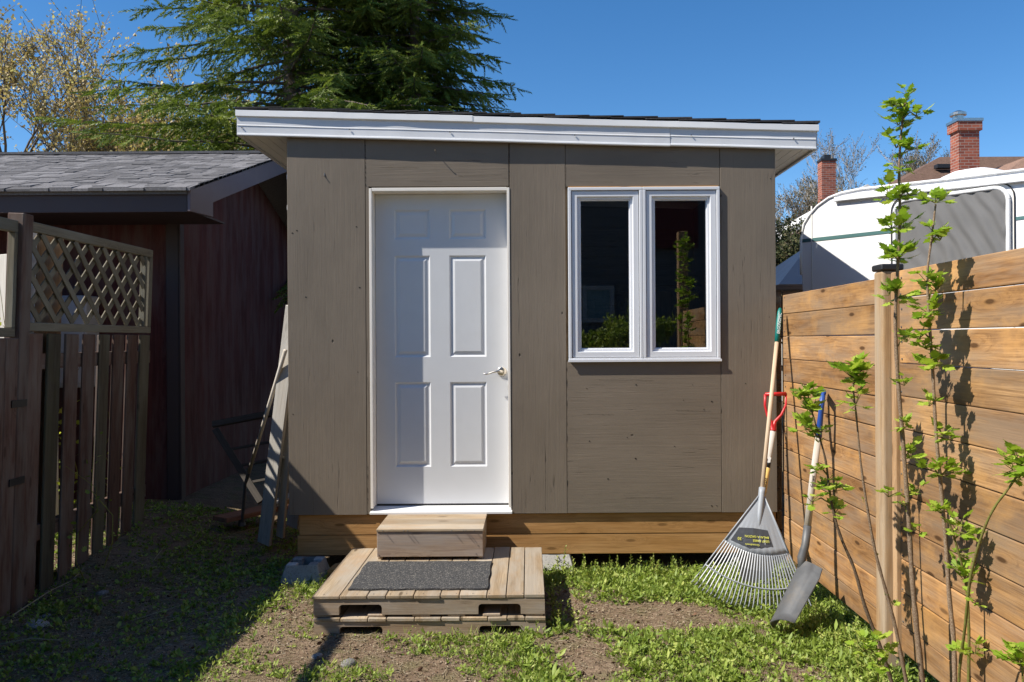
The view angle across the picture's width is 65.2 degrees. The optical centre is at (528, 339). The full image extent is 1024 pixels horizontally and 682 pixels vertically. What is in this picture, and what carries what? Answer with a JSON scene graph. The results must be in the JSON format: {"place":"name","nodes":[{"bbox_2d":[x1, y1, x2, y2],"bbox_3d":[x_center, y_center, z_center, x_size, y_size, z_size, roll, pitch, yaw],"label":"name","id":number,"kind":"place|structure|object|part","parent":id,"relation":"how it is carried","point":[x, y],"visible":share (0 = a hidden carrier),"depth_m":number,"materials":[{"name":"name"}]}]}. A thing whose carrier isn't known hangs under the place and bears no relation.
{"place":"outdoors","nodes":[
{"label":"outdoors","id":0,"kind":"place"},
{"bbox_2d":[0,403,932,681],"bbox_3d":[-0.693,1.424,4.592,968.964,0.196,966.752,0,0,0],"label":"ground","id":1,"kind":"structure","parent":0,"point":[224,493],"depth_m":4.30,"materials":[{"name":"soil"}]},
{"bbox_2d":[0,254,58,533],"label":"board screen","id":2,"kind":"object","parent":1,"relation":"on","point":[3,258],"visible":0.09,"depth_m":5.83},
{"bbox_2d":[30,233,36,332],"bbox_3d":[-2.958,0.418,4.610,0.055,2.140,0.220,2,0,0],"label":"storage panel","id":3,"kind":"object","parent":1,"relation":"on","point":[32,319],"depth_m":4.69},
{"bbox_2d":[24,619,49,630],"bbox_3d":[-2.587,1.504,4.211,0.138,0.060,0.110,0,0,28],"label":"stone","id":4,"kind":"object","parent":1,"relation":"on","point":[38,622],"visible":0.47,"depth_m":4.18,"materials":[{"name":"grey stone"}]},
{"bbox_2d":[0,290,91,491],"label":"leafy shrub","id":5,"kind":"object","parent":1,"relation":"on","point":[60,422],"visible":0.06,"depth_m":5.87,"materials":[{"name":"green plant"}]},
{"bbox_2d":[34,235,63,584],"bbox_3d":[-2.958,0.428,4.857,0.055,2.120,0.265,2,0,0],"label":"leaning board","id":6,"kind":"object","parent":1,"relation":"on","point":[40,278],"visible":0.17,"depth_m":4.82,"materials":[{"name":"brown wood"}]},
{"bbox_2d":[0,578,118,681],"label":"fallen twigs","id":7,"kind":"object","parent":1,"relation":"on","point":[40,638],"visible":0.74,"depth_m":4.39,"materials":[{"name":"wood"}]},
{"bbox_2d":[0,0,141,151],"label":"budding tree","id":8,"kind":"object","parent":1,"relation":"on","point":[82,44],"visible":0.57,"depth_m":13.82,"materials":[{"name":"beige plant"}]},
{"bbox_2d":[0,213,152,619],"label":"lattice fence","id":9,"kind":"object","parent":1,"relation":"on","point":[24,360],"visible":0.88,"depth_m":4.89,"materials":[{"name":"brown wood"}]},
{"bbox_2d":[0,0,158,151],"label":"budding tree","id":10,"kind":"object","parent":1,"relation":"on","point":[8,70],"visible":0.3,"depth_m":12.30,"materials":[{"name":"beige plant"}]},
{"bbox_2d":[57,413,121,506],"bbox_3d":[-3.357,1.031,5.335,0.556,1.012,1.917,0,0,0],"label":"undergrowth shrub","id":11,"kind":"object","parent":1,"relation":"on","point":[76,476],"visible":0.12,"depth_m":6.01,"materials":[{"name":"green plant"}]},
{"bbox_2d":[66,432,120,582],"bbox_3d":[-2.728,1.041,4.972,0.266,0.902,0.433,0,0,0],"label":"weedy shoot","id":12,"kind":"object","parent":1,"relation":"on","point":[73,523],"visible":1,"depth_m":4.93,"materials":[{"name":"green plant"}]},
{"bbox_2d":[31,113,159,151],"bbox_3d":[-7.610,-0.951,13.338,3.645,5.224,3.316,0,0,0],"label":"budding tree","id":13,"kind":"object","parent":1,"relation":"on","point":[78,144],"visible":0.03,"depth_m":12.23,"materials":[{"name":"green plant"}]},
{"bbox_2d":[95,590,108,595],"bbox_3d":[-2.511,1.490,4.712,0.075,0.033,0.060,0,0,-33],"label":"stone","id":14,"kind":"object","parent":1,"relation":"on","point":[101,592],"visible":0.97,"depth_m":4.70,"materials":[{"name":"grey stone"}]},
{"bbox_2d":[54,500,168,564],"bbox_3d":[-4.225,1.438,5.103,2.602,0.214,3.267,0,0,0],"label":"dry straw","id":15,"kind":"object","parent":1,"relation":"on","point":[118,520],"visible":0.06,"depth_m":6.29,"materials":[{"name":"beige plant"}]},
{"bbox_2d":[49,78,214,151],"bbox_3d":[-5.704,-1.390,13.576,3.004,6.087,4.395,0,0,17],"label":"budding tree","id":16,"kind":"object","parent":1,"relation":"on","point":[134,147],"visible":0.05,"depth_m":12.52,"materials":[{"name":"green plant"}]},
{"bbox_2d":[20,7,249,150],"bbox_3d":[-7.205,-1.985,14.829,3.753,7.273,4.718,0,0,-35],"label":"budding tree","id":17,"kind":"object","parent":1,"relation":"on","point":[173,72],"visible":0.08,"depth_m":13.64,"materials":[{"name":"green plant"}]},
{"bbox_2d":[0,151,287,499],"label":"old garage","id":18,"kind":"structure","parent":1,"relation":"on","point":[209,228],"depth_m":7.06,"materials":[{"name":"brown paint"}]},
{"bbox_2d":[60,295,98,387],"bbox_3d":[-3.780,0.013,6.681,0.280,0.760,0.218,0,0,0],"label":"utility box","id":19,"kind":"object","parent":18,"relation":"attached to","point":[72,309],"visible":0.07,"depth_m":6.57,"materials":[{"name":"metal"}]},
{"bbox_2d":[0,510,292,659],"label":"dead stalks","id":20,"kind":"object","parent":1,"relation":"on","point":[147,577],"visible":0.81,"depth_m":4.97,"materials":[{"name":"plant"}]},
{"bbox_2d":[0,499,298,681],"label":"weed cover","id":21,"kind":"object","parent":1,"relation":"on","point":[42,609],"visible":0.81,"depth_m":4.62,"materials":[{"name":"green plant"}]},
{"bbox_2d":[165,127,242,150],"bbox_3d":[-5.075,-1.018,12.718,3.450,5.302,3.664,0,0,0],"label":"spruce tree","id":22,"kind":"object","parent":1,"relation":"on","point":[236,138],"visible":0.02,"depth_m":12.41,"materials":[{"name":"green plant"}]},
{"bbox_2d":[206,99,249,149],"bbox_3d":[-4.506,-1.739,15.973,3.773,6.747,3.855,0,0,0],"label":"budding tree","id":23,"kind":"object","parent":1,"relation":"on","point":[241,140],"depth_m":14.65,"materials":[{"name":"green plant"}]},
{"bbox_2d":[212,410,280,503],"bbox_3d":[-2.005,0.960,6.725,1.372,0.841,0.462,0,0,-7],"label":"old window frame","id":24,"kind":"object","parent":1,"relation":"on","point":[238,465],"visible":0.37,"depth_m":6.75,"materials":[{"name":"wood"}]},
{"bbox_2d":[30,0,467,313],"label":"spruce tree","id":25,"kind":"object","parent":1,"relation":"on","point":[227,13],"visible":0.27,"depth_m":10.96,"materials":[{"name":"green plant"}]},
{"bbox_2d":[213,505,287,522],"bbox_3d":[-2.147,1.343,6.252,0.170,0.036,0.612,0,0,34],"label":"loose plank","id":26,"kind":"object","parent":1,"relation":"on","point":[228,517],"visible":0.58,"depth_m":6.09,"materials":[{"name":"brown wood"}]},
{"bbox_2d":[238,349,286,526],"bbox_3d":[-1.903,0.739,5.703,0.060,1.355,1.020,0,0,-36],"label":"digging pole","id":27,"kind":"object","parent":1,"relation":"on","point":[241,522],"visible":1,"depth_m":5.70,"materials":[{"name":"brown wood"}]},
{"bbox_2d":[258,305,298,546],"bbox_3d":[-1.704,0.615,5.762,0.477,1.703,0.986,0,0,0],"label":"wooden ladder","id":28,"kind":"object","parent":1,"relation":"on","point":[278,457],"visible":0.37,"depth_m":5.57,"materials":[{"name":"grey wood"}]},
{"bbox_2d":[280,556,329,583],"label":"pier block","id":29,"kind":"structure","parent":1,"relation":"on","point":[304,568],"depth_m":4.97,"materials":[{"name":"concrete"}]},
{"bbox_2d":[311,652,322,659],"bbox_3d":[-1.005,1.501,3.796,0.048,0.028,0.058,0,0,-2],"label":"stone","id":30,"kind":"object","parent":1,"relation":"on","point":[313,656],"visible":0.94,"depth_m":3.78,"materials":[{"name":"grey stone"}]},
{"bbox_2d":[327,563,339,577],"bbox_3d":[-1.166,1.469,5.065,0.208,0.119,0.129,0,0,0],"label":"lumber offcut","id":31,"kind":"object","parent":1,"relation":"on","point":[330,570],"visible":0.22,"depth_m":5.01,"materials":[{"name":"brown wood"}]},
{"bbox_2d":[341,658,356,667],"bbox_3d":[-0.831,1.495,3.696,0.070,0.039,0.088,0,0,20],"label":"stone","id":32,"kind":"object","parent":1,"relation":"on","point":[351,663],"visible":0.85,"depth_m":3.68,"materials":[{"name":"grey stone"}]},
{"bbox_2d":[165,575,533,681],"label":"weed cover","id":33,"kind":"object","parent":1,"relation":"on","point":[252,667],"visible":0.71,"depth_m":3.82,"materials":[{"name":"green plant"}]},
{"bbox_2d":[215,0,514,150],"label":"spruce tree","id":34,"kind":"object","parent":1,"relation":"on","point":[315,65],"visible":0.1,"depth_m":12.01,"materials":[{"name":"green plant"}]},
{"bbox_2d":[0,559,820,681],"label":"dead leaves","id":35,"kind":"object","parent":1,"relation":"on","point":[421,667],"visible":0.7,"depth_m":4.03,"materials":[{"name":"brown plant"}]},
{"bbox_2d":[305,0,531,112],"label":"spruce tree","id":36,"kind":"object","parent":1,"relation":"on","point":[414,63],"visible":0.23,"depth_m":11.83,"materials":[{"name":"green plant"}]},
{"bbox_2d":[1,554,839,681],"bbox_3d":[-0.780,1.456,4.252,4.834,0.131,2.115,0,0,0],"label":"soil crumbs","id":37,"kind":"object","parent":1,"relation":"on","point":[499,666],"visible":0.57,"depth_m":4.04,"materials":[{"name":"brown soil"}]},
{"bbox_2d":[313,565,545,634],"bbox_3d":[-0.506,1.470,4.552,1.187,0.110,0.953,0,0,0],"label":"wooden pallet","id":38,"kind":"object","parent":1,"relation":"on","point":[352,616],"visible":0.42,"depth_m":4.08,"materials":[{"name":"brown wood"}]},
{"bbox_2d":[312,547,544,616],"bbox_3d":[-0.511,1.358,4.560,1.187,0.114,0.956,0,0,0],"label":"wooden pallet","id":39,"kind":"object","parent":38,"relation":"on","point":[331,595],"visible":0.77,"depth_m":4.14,"materials":[{"name":"brown wood"}]},
{"bbox_2d":[348,561,491,590],"bbox_3d":[-0.579,1.297,4.420,0.735,0.010,0.526,0,0,0],"label":"doormat","id":40,"kind":"object","parent":39,"relation":"on","point":[423,575],"visible":1,"depth_m":4.38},
{"bbox_2d":[376,514,486,558],"bbox_3d":[-0.584,1.210,4.923,0.634,0.186,0.423,0,0,0],"label":"wooden step","id":41,"kind":"object","parent":39,"relation":"on","point":[425,535],"visible":1,"depth_m":4.74,"materials":[{"name":"brown wood"}]},
{"bbox_2d":[0,552,862,681],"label":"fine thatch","id":42,"kind":"object","parent":1,"relation":"on","point":[198,643],"visible":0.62,"depth_m":4.04,"materials":[{"name":"plant"}]},
{"bbox_2d":[0,552,887,681],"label":"grass","id":43,"kind":"structure","parent":1,"relation":"on","point":[308,605],"depth_m":4.08,"materials":[{"name":"green plant"}]},
{"bbox_2d":[0,553,887,681],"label":"wood chips","id":44,"kind":"object","parent":1,"relation":"on","point":[264,680],"visible":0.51,"depth_m":4.06,"materials":[{"name":"wood"}]},
{"bbox_2d":[194,560,910,681],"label":"grass","id":45,"kind":"structure","parent":1,"relation":"on","point":[510,655],"depth_m":3.87,"materials":[{"name":"green plant"}]},
{"bbox_2d":[542,554,573,571],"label":"pier block","id":46,"kind":"structure","parent":1,"relation":"on","point":[547,559],"depth_m":5.17,"materials":[{"name":"concrete"}]},
{"bbox_2d":[280,545,926,681],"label":"tall weeds","id":47,"kind":"object","parent":1,"relation":"on","point":[910,669],"visible":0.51,"depth_m":4.29,"materials":[{"name":"green plant"}]},
{"bbox_2d":[620,285,803,494],"bbox_3d":[1.903,0.467,7.410,2.100,1.942,0.100,0,0,0],"label":"back fence","id":48,"kind":"object","parent":1,"relation":"on","point":[675,305],"visible":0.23,"depth_m":7.40,"materials":[{"name":"brown wood"}]},
{"bbox_2d":[510,558,938,681],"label":"weed cover","id":49,"kind":"object","parent":1,"relation":"on","point":[928,675],"visible":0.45,"depth_m":3.92,"materials":[{"name":"green plant"}]},
{"bbox_2d":[720,553,738,567],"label":"pier block","id":50,"kind":"structure","parent":1,"relation":"on","point":[730,558],"depth_m":5.21,"materials":[{"name":"concrete"}]},
{"bbox_2d":[235,106,819,554],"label":"garden shed","id":51,"kind":"structure","parent":50,"relation":"on","point":[457,280],"depth_m":5.16,"materials":[{"name":"beige paint"}]},
{"bbox_2d":[375,194,508,503],"bbox_3d":[-0.569,0.058,5.253,0.868,2.035,0.104,0,0,0],"label":"door","id":52,"kind":"structure","parent":51,"relation":"in","point":[442,310],"depth_m":5.27,"materials":[{"name":"white paint"}]},
{"bbox_2d":[567,186,721,361],"bbox_3d":[0.744,-0.426,5.182,0.986,1.131,0.096,0,0,0],"label":"window","id":53,"kind":"structure","parent":51,"relation":"in","point":[641,200],"depth_m":5.15,"materials":[{"name":"plastic"}]},
{"bbox_2d":[691,308,811,610],"bbox_3d":[1.397,0.650,4.571,0.920,1.705,0.476,0,0,-41],"label":"leaf rake","id":54,"kind":"object","parent":1,"relation":"on","point":[755,530],"visible":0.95,"depth_m":4.49,"materials":[{"name":"grey wood"}]},
{"bbox_2d":[739,392,786,586],"bbox_3d":[1.471,0.916,4.949,0.420,1.174,0.152,0,0,-43],"label":"garden shovel","id":55,"kind":"object","parent":1,"relation":"on","point":[773,427],"visible":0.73,"depth_m":4.95,"materials":[{"name":"brown wood"}]},
{"bbox_2d":[776,251,802,293],"bbox_3d":[3.852,0.116,10.400,1.812,2.721,2.000,0,0,0],"label":"canopy tent","id":56,"kind":"object","parent":1,"relation":"on","point":[788,271],"visible":0.01,"depth_m":9.80,"materials":[{"name":"fabric"}]},
{"bbox_2d":[770,389,825,628],"bbox_3d":[1.442,0.869,4.141,0.560,1.204,0.167,0,0,-43],"label":"scoop shovel","id":57,"kind":"object","parent":1,"relation":"on","point":[800,587],"visible":0.84,"depth_m":4.10,"materials":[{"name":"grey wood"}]},
{"bbox_2d":[775,199,821,296],"bbox_3d":[4.300,-0.399,13.009,2.915,3.962,3.272,0,0,0],"label":"garden bush","id":58,"kind":"object","parent":1,"relation":"on","point":[787,244],"visible":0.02,"depth_m":13.23,"materials":[{"name":"green plant"}]},
{"bbox_2d":[775,170,848,227],"bbox_3d":[11.149,-2.375,31.190,3.705,7.869,4.979,0,0,40],"label":"bare tree","id":59,"kind":"object","parent":1,"relation":"on","point":[808,202],"visible":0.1,"depth_m":30.08,"materials":[{"name":"brown plant"}]},
{"bbox_2d":[775,181,855,240],"bbox_3d":[13.093,-2.710,36.379,5.942,8.502,6.137,0,0,0],"label":"bare tree","id":60,"kind":"object","parent":1,"relation":"on","point":[813,195],"visible":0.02,"depth_m":34.20,"materials":[{"name":"brown plant"}]},
{"bbox_2d":[780,184,869,237],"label":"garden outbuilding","id":61,"kind":"structure","parent":1,"relation":"on","point":[806,214],"depth_m":18.92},
{"bbox_2d":[816,155,836,203],"bbox_3d":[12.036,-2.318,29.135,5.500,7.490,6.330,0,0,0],"label":"chimney","id":62,"kind":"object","parent":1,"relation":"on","point":[826,175],"depth_m":26.00,"materials":[{"name":"red brick"}]},
{"bbox_2d":[787,380,892,681],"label":"maple sapling","id":63,"kind":"object","parent":1,"relation":"on","point":[804,419],"visible":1,"depth_m":3.29,"materials":[{"name":"green plant"}]},
{"bbox_2d":[827,351,907,681],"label":"maple sapling","id":64,"kind":"object","parent":1,"relation":"on","point":[856,366],"visible":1,"depth_m":3.25,"materials":[{"name":"green plant"}]},
{"bbox_2d":[845,628,898,681],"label":"maple sapling","id":65,"kind":"object","parent":1,"relation":"on","point":[877,635],"visible":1,"depth_m":3.05,"materials":[{"name":"green plant"}]},
{"bbox_2d":[796,128,949,198],"bbox_3d":[15.377,-4.492,36.388,4.294,12.011,8.378,0,0,-36],"label":"bare tree","id":66,"kind":"object","parent":1,"relation":"on","point":[915,164],"visible":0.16,"depth_m":36.57,"materials":[{"name":"brown plant"}]},
{"bbox_2d":[776,248,1023,681],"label":"privacy fence","id":67,"kind":"object","parent":1,"relation":"on","point":[981,406],"visible":0.77,"depth_m":3.35,"materials":[{"name":"brown wood"}]},
{"bbox_2d":[872,83,934,681],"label":"maple sapling","id":68,"kind":"object","parent":1,"relation":"on","point":[898,191],"visible":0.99,"depth_m":3.04,"materials":[{"name":"green plant"}]},
{"bbox_2d":[792,110,1023,236],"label":"brown roof house","id":69,"kind":"structure","parent":1,"relation":"on","point":[962,132],"depth_m":19.56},
{"bbox_2d":[800,167,1023,370],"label":"camper trailer","id":70,"kind":"object","parent":1,"relation":"on","point":[842,235],"visible":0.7,"depth_m":5.97,"materials":[{"name":"white metal"}]},
{"bbox_3d":[3.044,-0.776,5.799,0.032,0.590,0.819,0,0,-40],"label":"window","id":71,"kind":"part","parent":70,"relation":"part of","materials":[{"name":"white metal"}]},
{"bbox_2d":[902,186,971,681],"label":"maple sapling","id":72,"kind":"object","parent":1,"relation":"on","point":[936,356],"visible":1,"depth_m":2.94,"materials":[{"name":"green plant"}]},
{"bbox_2d":[940,508,987,681],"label":"maple sapling","id":73,"kind":"object","parent":1,"relation":"on","point":[960,563],"visible":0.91,"depth_m":2.85,"materials":[{"name":"green plant"}]},
{"bbox_2d":[945,439,1023,681],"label":"maple sapling","id":74,"kind":"object","parent":1,"relation":"on","point":[1018,474],"visible":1,"depth_m":2.46,"materials":[{"name":"green plant"}]},
{"bbox_2d":[990,638,1023,681],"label":"maple sapling","id":75,"kind":"object","parent":1,"relation":"on","point":[1015,654],"visible":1,"depth_m":2.46,"materials":[{"name":"green plant"}]},
{"bbox_2d":[0,0,1023,224],"label":"sky","id":76,"kind":"structure","parent":0,"point":[833,63],"materials":[{"name":"blue"}]}
]}

